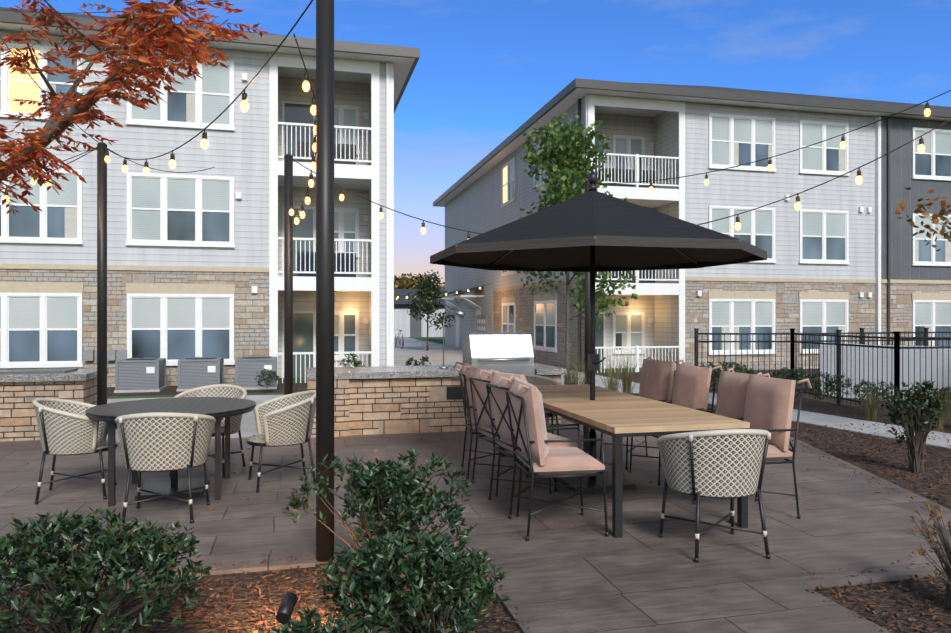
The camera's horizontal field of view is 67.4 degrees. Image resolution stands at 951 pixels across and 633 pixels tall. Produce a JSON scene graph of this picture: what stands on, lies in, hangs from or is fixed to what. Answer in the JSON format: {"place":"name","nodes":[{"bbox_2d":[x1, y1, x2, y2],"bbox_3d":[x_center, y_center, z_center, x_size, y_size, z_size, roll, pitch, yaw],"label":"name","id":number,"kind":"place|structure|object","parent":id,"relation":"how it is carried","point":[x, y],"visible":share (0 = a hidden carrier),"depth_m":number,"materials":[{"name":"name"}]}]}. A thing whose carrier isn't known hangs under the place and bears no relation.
{"place":"outdoors","nodes":[
{"label":"outdoors","id":0,"kind":"place"},
{"bbox_2d":[0,0,269,213],"bbox_3d":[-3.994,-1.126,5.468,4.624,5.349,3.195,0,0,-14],"label":"red tree","id":1,"kind":"object","parent":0,"point":[126,16],"depth_m":5.54,"materials":[{"name":"red plant"}]},
{"bbox_2d":[107,337,641,398],"bbox_3d":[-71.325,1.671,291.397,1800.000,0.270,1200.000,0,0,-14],"label":"ground","id":2,"kind":"structure","parent":0,"point":[438,340],"depth_m":19.50,"materials":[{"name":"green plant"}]},
{"bbox_2d":[106,410,257,441],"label":"walk between counters","id":3,"kind":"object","parent":2,"relation":"on","point":[248,427],"depth_m":9.57,"materials":[{"name":"concrete"}]},
{"bbox_2d":[284,154,292,394],"bbox_3d":[-2.486,-0.309,9.479,0.170,3.690,0.174,0,0,-14],"label":"pole","id":4,"kind":"object","parent":3,"relation":"on","point":[288,284],"visible":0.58,"depth_m":9.43,"materials":[{"name":"brown metal"}]},
{"bbox_2d":[289,33,315,224],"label":"string lights","id":5,"kind":"object","parent":4,"relation":"attached to","point":[306,85],"visible":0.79,"depth_m":7.02,"materials":[{"name":"plastic"}]},
{"bbox_2d":[107,383,306,395],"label":"mulch bed","id":6,"kind":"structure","parent":2,"relation":"on","point":[297,387],"depth_m":17.13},
{"bbox_2d":[114,357,166,392],"bbox_3d":[-8.226,1.411,17.680,1.000,0.790,1.557,0,0,-14],"label":"ac unit","id":7,"kind":"object","parent":6,"relation":"on","point":[144,374],"visible":0.98,"depth_m":16.99,"materials":[{"name":"metal"}]},
{"bbox_2d":[177,357,223,390],"bbox_3d":[-6.885,1.411,18.008,1.000,0.790,1.557,0,0,-14],"label":"ac unit","id":8,"kind":"object","parent":6,"relation":"on","point":[194,372],"visible":0.92,"depth_m":17.31,"materials":[{"name":"metal"}]},
{"bbox_2d":[235,356,277,389],"bbox_3d":[-5.603,1.411,18.321,1.000,0.790,1.557,0,0,-14],"label":"ac unit","id":9,"kind":"object","parent":6,"relation":"on","point":[247,368],"visible":0.85,"depth_m":17.60,"materials":[{"name":"metal"}]},
{"bbox_2d":[0,7,419,386],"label":"building","id":10,"kind":"structure","parent":2,"relation":"on","point":[195,264],"depth_m":18.73,"materials":[{"name":"wood"}]},
{"bbox_2d":[0,551,520,632],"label":"mulch bed","id":11,"kind":"object","parent":2,"relation":"on","point":[241,613],"depth_m":3.77,"materials":[{"name":"brown wood"}]},
{"bbox_2d":[0,507,211,632],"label":"shrub","id":12,"kind":"object","parent":11,"relation":"on","point":[159,547],"depth_m":3.03,"materials":[{"name":"green plant"}]},
{"bbox_2d":[276,592,297,627],"bbox_3d":[-0.852,1.400,3.214,0.072,0.273,0.143,0,0,2],"label":"landscape spotlight","id":13,"kind":"object","parent":11,"relation":"on","point":[287,606],"visible":0.88,"depth_m":3.19,"materials":[{"name":"black metal"}]},
{"bbox_2d":[258,603,388,632],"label":"shrub leaves","id":14,"kind":"object","parent":11,"relation":"on","point":[304,625],"depth_m":2.59,"materials":[{"name":"green plant"}]},
{"bbox_2d":[282,448,476,590],"bbox_3d":[-0.511,1.139,3.939,1.077,0.805,0.726,0,0,9],"label":"shrub","id":15,"kind":"object","parent":11,"relation":"on","point":[362,476],"depth_m":3.85,"materials":[{"name":"green plant"}]},
{"bbox_2d":[315,530,511,632],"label":"shrub","id":16,"kind":"object","parent":11,"relation":"on","point":[458,571],"depth_m":2.92,"materials":[{"name":"green plant"}]},
{"bbox_2d":[255,368,280,387],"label":"shrub bed leaves","id":17,"kind":"object","parent":2,"relation":"on","point":[273,376],"visible":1,"depth_m":16.83,"materials":[{"name":"green plant"}]},
{"bbox_2d":[107,386,639,403],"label":"lawn","id":18,"kind":"structure","parent":2,"relation":"on","point":[255,398],"depth_m":15.63,"materials":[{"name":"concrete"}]},
{"bbox_2d":[116,391,950,428],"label":"mulch","id":19,"kind":"object","parent":2,"relation":"on","point":[829,406],"visible":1,"depth_m":12.00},
{"bbox_2d":[340,351,364,366],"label":"shrub bed leaves","id":20,"kind":"object","parent":19,"relation":"on","point":[355,362],"visible":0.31,"depth_m":10.52,"materials":[{"name":"green plant"}]},
{"bbox_2d":[556,350,584,384],"bbox_3d":[1.646,1.030,12.243,0.761,1.011,0.757,0,0,39],"label":"grass clump","id":21,"kind":"object","parent":19,"relation":"on","point":[571,370],"visible":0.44,"depth_m":12.20,"materials":[{"name":"green plant"}]},
{"bbox_2d":[516,111,637,384],"bbox_3d":[1.917,-1.272,13.879,2.704,5.708,2.986,0,0,-14],"label":"young tree","id":22,"kind":"object","parent":19,"relation":"on","point":[573,171],"depth_m":13.78,"materials":[{"name":"green plant"}]},
{"bbox_2d":[567,359,599,384],"bbox_3d":[1.628,1.075,10.907,0.814,0.922,0.824,0,0,-14],"label":"grass clump","id":23,"kind":"object","parent":19,"relation":"on","point":[583,380],"visible":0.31,"depth_m":10.90,"materials":[{"name":"green plant"}]},
{"bbox_2d":[585,181,589,383],"bbox_3d":[1.792,-0.309,11.348,0.170,3.690,0.174,0,0,-14],"label":"umbrella pole","id":24,"kind":"object","parent":19,"relation":"on","point":[587,313],"visible":0.35,"depth_m":11.29,"materials":[{"name":"brown metal"}]},
{"bbox_2d":[597,347,632,390],"bbox_3d":[2.185,1.000,11.432,0.858,1.071,0.798,0,0,-14],"label":"grass clump","id":25,"kind":"object","parent":19,"relation":"on","point":[610,385],"visible":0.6,"depth_m":11.43,"materials":[{"name":"green plant"}]},
{"bbox_2d":[612,350,640,393],"bbox_3d":[2.762,1.040,12.922,0.852,0.992,0.769,0,0,-14],"label":"grass clump","id":26,"kind":"object","parent":19,"relation":"on","point":[627,386],"visible":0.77,"depth_m":12.87,"materials":[{"name":"green plant"}]},
{"bbox_2d":[665,349,695,395],"bbox_3d":[3.362,1.030,12.077,0.787,1.011,0.807,0,0,-14],"label":"grass clump","id":27,"kind":"object","parent":19,"relation":"on","point":[674,367],"visible":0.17,"depth_m":11.98,"materials":[{"name":"green plant"}]},
{"bbox_2d":[700,361,732,392],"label":"shrub bed leaves","id":28,"kind":"object","parent":19,"relation":"on","point":[717,373],"visible":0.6,"depth_m":12.20,"materials":[{"name":"green plant"}]},
{"bbox_2d":[712,361,755,373],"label":"shrub bed leaves","id":29,"kind":"object","parent":19,"relation":"on","point":[739,369],"visible":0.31,"depth_m":12.88,"materials":[{"name":"green plant"}]},
{"bbox_2d":[767,367,811,386],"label":"shrub bed leaves","id":30,"kind":"object","parent":19,"relation":"on","point":[791,371],"visible":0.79,"depth_m":12.86,"materials":[{"name":"green plant"}]},
{"bbox_2d":[804,372,852,399],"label":"shrub bed leaves","id":31,"kind":"object","parent":19,"relation":"on","point":[830,383],"visible":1,"depth_m":11.77,"materials":[{"name":"green plant"}]},
{"bbox_2d":[820,344,950,405],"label":"screen panel","id":32,"kind":"object","parent":19,"relation":"on","point":[851,362],"visible":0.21,"depth_m":12.91,"materials":[{"name":"white metal"}]},
{"bbox_2d":[561,375,638,391],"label":"walk","id":33,"kind":"structure","parent":2,"relation":"on","point":[601,384],"depth_m":18.72,"materials":[{"name":"concrete"}]},
{"bbox_2d":[433,78,950,372],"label":"building","id":34,"kind":"structure","parent":2,"relation":"on","point":[846,253],"depth_m":24.79,"materials":[{"name":"beige wood"}]},
{"bbox_2d":[397,284,489,297],"bbox_3d":[-3.724,-1.397,40.264,0.092,0.756,15.157,0,0,-36],"label":"string","id":35,"kind":"object","parent":34,"relation":"attached to","point":[454,291],"visible":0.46,"depth_m":36.32,"materials":[{"name":"plastic"}]},
{"bbox_2d":[595,368,817,379],"bbox_3d":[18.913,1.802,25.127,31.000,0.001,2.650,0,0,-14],"label":"hedge","id":36,"kind":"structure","parent":2,"relation":"on","point":[637,375],"depth_m":22.53,"materials":[{"name":"green plant"}]},
{"bbox_2d":[632,376,817,389],"bbox_3d":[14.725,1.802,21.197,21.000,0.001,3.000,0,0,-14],"label":"shrubs","id":37,"kind":"object","parent":2,"relation":"on","point":[638,381],"depth_m":19.46,"materials":[{"name":"green plant"}]},
{"bbox_2d":[694,328,950,414],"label":"fence","id":38,"kind":"object","parent":2,"relation":"on","point":[897,338],"visible":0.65,"depth_m":12.83,"materials":[{"name":"black metal"}]},
{"bbox_2d":[708,393,950,448],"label":"walk","id":39,"kind":"structure","parent":2,"relation":"on","point":[822,420],"depth_m":9.91,"materials":[{"name":"concrete"}]},
{"bbox_2d":[790,413,950,509],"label":"mulch bed","id":40,"kind":"object","parent":2,"relation":"on","point":[935,467],"depth_m":7.86,"materials":[{"name":"brown wood"}]},
{"bbox_2d":[852,385,892,421],"bbox_3d":[5.716,1.242,10.321,0.849,0.589,0.812,0,0,-14],"label":"grass clump","id":41,"kind":"object","parent":40,"relation":"on","point":[870,412],"visible":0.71,"depth_m":10.33,"materials":[{"name":"green plant"}]},
{"bbox_2d":[851,380,898,408],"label":"shrub bed leaves","id":42,"kind":"object","parent":40,"relation":"on","point":[882,394],"visible":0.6,"depth_m":10.88,"materials":[{"name":"green plant"}]},
{"bbox_2d":[885,378,945,472],"bbox_3d":[4.326,1.073,7.035,0.501,0.932,0.516,0,0,-14],"label":"shrub","id":43,"kind":"object","parent":40,"relation":"on","point":[923,391],"depth_m":6.98,"materials":[{"name":"green plant"}]},
{"bbox_2d":[894,187,950,250],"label":"tree","id":44,"kind":"object","parent":40,"relation":"on","point":[934,216],"depth_m":8.82,"materials":[{"name":"orange plant"}]},
{"bbox_2d":[925,390,950,429],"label":"grass clump","id":45,"kind":"object","parent":40,"relation":"on","point":[939,424],"visible":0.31,"depth_m":9.62,"materials":[{"name":"green plant"}]},
{"bbox_2d":[928,384,950,421],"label":"grass clump","id":46,"kind":"object","parent":40,"relation":"on","point":[948,418],"visible":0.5,"depth_m":10.37,"materials":[{"name":"green plant"}]},
{"bbox_2d":[936,386,950,410],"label":"shrub bed leaves","id":47,"kind":"object","parent":40,"relation":"on","point":[946,390],"visible":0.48,"depth_m":10.58,"materials":[{"name":"green plant"}]},
{"bbox_3d":[5.938,-0.679,6.595,0.170,4.430,0.174,0,0,-14],"label":"pole","id":48,"kind":"object","parent":40,"relation":"on","visible":0},
{"bbox_2d":[292,119,950,238],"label":"string","id":49,"kind":"object","parent":48,"relation":"attached to","point":[921,147],"visible":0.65,"depth_m":7.57,"materials":[{"name":"plastic"}]},
{"bbox_2d":[596,90,950,192],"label":"string","id":50,"kind":"object","parent":48,"relation":"attached to","point":[927,111],"visible":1,"depth_m":8.87,"materials":[{"name":"plastic"}]},
{"bbox_2d":[813,574,950,632],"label":"mulch","id":51,"kind":"object","parent":2,"relation":"on","point":[885,601],"depth_m":3.81,"materials":[{"name":"brown wood"}]},
{"bbox_2d":[906,503,950,611],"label":"shrub","id":52,"kind":"object","parent":51,"relation":"on","point":[945,572],"depth_m":3.80,"materials":[{"name":"plant"}]},
{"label":"tree line","id":53,"kind":"object","parent":2,"relation":"on","visible":0},
{"bbox_2d":[394,272,444,288],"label":"tree line","id":54,"kind":"object","parent":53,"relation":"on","point":[403,282],"visible":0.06,"depth_m":108.53,"materials":[{"name":"green plant"}]},
{"bbox_2d":[395,330,403,348],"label":"bicycles","id":55,"kind":"object","parent":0,"point":[402,340],"visible":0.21,"depth_m":40.67,"materials":[{"name":"black metal"}]},
{"bbox_2d":[405,355,431,365],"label":"shrubs","id":56,"kind":"object","parent":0,"point":[423,359],"visible":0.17,"depth_m":10.77,"materials":[{"name":"green plant"}]},
{"bbox_2d":[394,289,444,336],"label":"buildings","id":57,"kind":"structure","parent":0,"point":[406,324],"depth_m":62.60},
{"bbox_2d":[0,418,950,632],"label":"patio","id":58,"kind":"structure","parent":0,"point":[640,576],"depth_m":5.04,"materials":[{"name":"grey tile"}]},
{"bbox_2d":[0,368,107,441],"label":"counter","id":59,"kind":"object","parent":58,"relation":"on","point":[21,390],"visible":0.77,"depth_m":8.67,"materials":[{"name":"brick"}]},
{"bbox_2d":[32,398,117,503],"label":"wicker chair","id":60,"kind":"object","parent":58,"relation":"on","point":[67,427],"visible":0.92,"depth_m":5.78,"materials":[{"name":"beige wicker"}]},
{"bbox_2d":[97,142,106,405],"bbox_3d":[-4.756,-0.339,9.079,0.170,3.750,0.174,0,0,-14],"label":"pole","id":61,"kind":"object","parent":58,"relation":"on","point":[101,280],"visible":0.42,"depth_m":9.03,"materials":[{"name":"brown metal"}]},
{"bbox_2d":[1,147,97,202],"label":"string","id":62,"kind":"object","parent":61,"relation":"attached to","point":[47,185],"visible":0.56,"depth_m":8.28,"materials":[{"name":"plastic"}]},
{"bbox_2d":[6,147,96,184],"bbox_3d":[-7.170,-1.698,8.001,5.292,0.981,0.060,0,0,-24],"label":"string","id":63,"kind":"object","parent":61,"relation":"attached to","point":[32,181],"visible":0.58,"depth_m":8.77,"materials":[{"name":"plastic"}]},
{"bbox_2d":[103,0,312,175],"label":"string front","id":64,"kind":"object","parent":61,"relation":"attached to","point":[244,106],"visible":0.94,"depth_m":6.11,"materials":[{"name":"plastic"}]},
{"bbox_2d":[0,0,221,172],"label":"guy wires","id":65,"kind":"object","parent":64,"relation":"attached to","point":[77,125],"visible":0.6,"depth_m":6.95,"materials":[{"name":"black metal"}]},
{"bbox_2d":[115,412,215,524],"bbox_3d":[-2.342,1.096,5.393,0.709,0.821,0.633,0,0,-14],"label":"wicker chair","id":66,"kind":"object","parent":58,"relation":"on","point":[159,441],"visible":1,"depth_m":5.16,"materials":[{"name":"beige wicker"}]},
{"bbox_2d":[85,397,255,506],"bbox_3d":[-2.602,1.139,6.157,1.350,0.735,1.350,0,0,-14],"label":"round table","id":67,"kind":"object","parent":58,"relation":"on","point":[218,409],"visible":0.75,"depth_m":5.99,"materials":[{"name":"black metal"}]},
{"bbox_2d":[169,384,246,477],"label":"wicker chair","id":68,"kind":"object","parent":58,"relation":"on","point":[226,390],"visible":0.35,"depth_m":7.13,"materials":[{"name":"beige wicker"}]},
{"bbox_2d":[246,390,315,492],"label":"wicker chair","id":69,"kind":"object","parent":58,"relation":"on","point":[286,420],"visible":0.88,"depth_m":6.26,"materials":[{"name":"beige wicker"}]},
{"bbox_2d":[315,0,335,566],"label":"pole","id":70,"kind":"object","parent":58,"relation":"on","point":[324,241],"visible":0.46,"depth_m":4.39,"materials":[{"name":"brown metal"}]},
{"bbox_2d":[306,364,565,437],"bbox_3d":[-0.554,1.136,9.745,3.420,0.860,1.040,0,0,-14],"label":"counter","id":71,"kind":"object","parent":58,"relation":"on","point":[387,400],"visible":0.52,"depth_m":9.18,"materials":[{"name":"brick"}]},
{"bbox_2d":[439,309,465,368],"bbox_3d":[-0.314,0.300,9.689,0.370,0.812,0.119,0,0,15],"label":"street lamp","id":72,"kind":"object","parent":71,"relation":"on","point":[459,313],"visible":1,"depth_m":9.66,"materials":[{"name":"silver metal"}]},
{"bbox_2d":[446,333,534,399],"bbox_3d":[0.144,0.671,9.732,1.210,0.890,0.697,0,0,-14],"label":"grill","id":73,"kind":"object","parent":71,"relation":"on","point":[511,353],"visible":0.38,"depth_m":9.54,"materials":[{"name":"silver metal"}]},
{"bbox_2d":[0,435,878,557],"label":"fallen leaves","id":74,"kind":"object","parent":58,"relation":"on","point":[210,508],"visible":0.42,"depth_m":5.86,"materials":[{"name":"orange plant"}]},
{"bbox_2d":[0,438,938,631],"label":"mulch spill","id":75,"kind":"object","parent":58,"relation":"on","point":[516,607],"visible":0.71,"depth_m":4.21,"materials":[{"name":"brown wood"}]},
{"bbox_2d":[453,361,526,478],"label":"iron chair","id":76,"kind":"object","parent":58,"relation":"on","point":[466,392],"visible":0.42,"depth_m":6.66,"materials":[{"name":"black metal"}]},
{"bbox_2d":[462,365,556,495],"bbox_3d":[0.296,0.972,6.311,0.669,1.067,0.611,0,0,-23],"label":"iron chair","id":77,"kind":"object","parent":58,"relation":"on","point":[481,398],"visible":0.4,"depth_m":6.28,"materials":[{"name":"black metal"}]},
{"bbox_2d":[478,370,583,516],"bbox_3d":[0.438,0.971,5.703,0.669,1.071,0.611,0,0,-22],"label":"iron chair","id":78,"kind":"object","parent":58,"relation":"on","point":[501,418],"visible":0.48,"depth_m":5.65,"materials":[{"name":"black metal"}]},
{"bbox_2d":[519,374,560,435],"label":"wicker chair","id":79,"kind":"object","parent":58,"relation":"on","point":[536,379],"visible":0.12,"depth_m":8.41,"materials":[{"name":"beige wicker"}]},
{"bbox_2d":[497,376,608,540],"bbox_3d":[0.536,0.977,5.101,0.701,1.058,0.625,0,0,-14],"label":"iron chair","id":80,"kind":"object","parent":58,"relation":"on","point":[537,455],"visible":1,"depth_m":4.86,"materials":[{"name":"black metal"}]},
{"bbox_2d":[430,169,766,492],"bbox_3d":[1.057,0.086,6.433,2.778,2.840,2.778,0,0,-14],"label":"umbrella","id":81,"kind":"object","parent":58,"relation":"on","point":[592,230],"visible":1,"depth_m":6.05,"materials":[{"name":"black fabric"}]},
{"bbox_2d":[501,384,749,537],"bbox_3d":[1.099,1.130,6.387,1.040,0.752,2.950,0,0,-14],"label":"dining table","id":82,"kind":"object","parent":58,"relation":"on","point":[617,416],"visible":0.71,"depth_m":5.32,"materials":[{"name":"brown wood"}]},
{"bbox_2d":[599,356,683,469],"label":"iron chair","id":83,"kind":"object","parent":58,"relation":"on","point":[656,380],"visible":0.44,"depth_m":7.29,"materials":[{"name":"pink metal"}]},
{"bbox_2d":[629,362,722,485],"bbox_3d":[1.870,0.976,6.711,0.690,1.060,0.611,0,0,-14],"label":"iron chair","id":84,"kind":"object","parent":58,"relation":"on","point":[691,387],"visible":0.38,"depth_m":6.63,"materials":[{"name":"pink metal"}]},
{"bbox_2d":[657,429,770,562],"bbox_3d":[1.559,1.096,4.643,0.709,0.821,0.632,0,0,-14],"label":"wicker chair","id":85,"kind":"object","parent":58,"relation":"on","point":[728,463],"visible":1,"depth_m":4.41,"materials":[{"name":"beige wicker"}]},
{"bbox_2d":[668,368,769,499],"bbox_3d":[2.068,0.985,6.097,0.665,1.042,0.611,0,0,-9],"label":"iron chair","id":86,"kind":"object","parent":58,"relation":"on","point":[731,394],"visible":0.25,"depth_m":6.08,"materials":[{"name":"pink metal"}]},
{"bbox_2d":[693,372,811,522],"bbox_3d":[2.123,0.982,5.514,0.681,1.047,0.611,0,0,-14],"label":"iron chair","id":87,"kind":"object","parent":58,"relation":"on","point":[769,402],"visible":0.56,"depth_m":5.36,"materials":[{"name":"black metal"}]},
{"bbox_2d":[0,0,950,285],"label":"sky","id":88,"kind":"structure","parent":0,"point":[483,68],"materials":[{"name":"blue"}]},
{"bbox_2d":[394,337,639,385],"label":"alley paving","id":89,"kind":"structure","parent":0,"point":[415,349],"depth_m":33.73,"materials":[{"name":"concrete"}]},
{"bbox_2d":[407,270,455,350],"bbox_3d":[-2.236,-0.331,37.429,2.784,4.275,2.975,0,0,-14],"label":"alley tree","id":90,"kind":"object","parent":89,"relation":"on","point":[430,286],"depth_m":37.27,"materials":[{"name":"green plant"}]},
{"bbox_2d":[631,387,817,394],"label":"mulch slope","id":91,"kind":"structure","parent":0,"point":[710,391],"depth_m":15.64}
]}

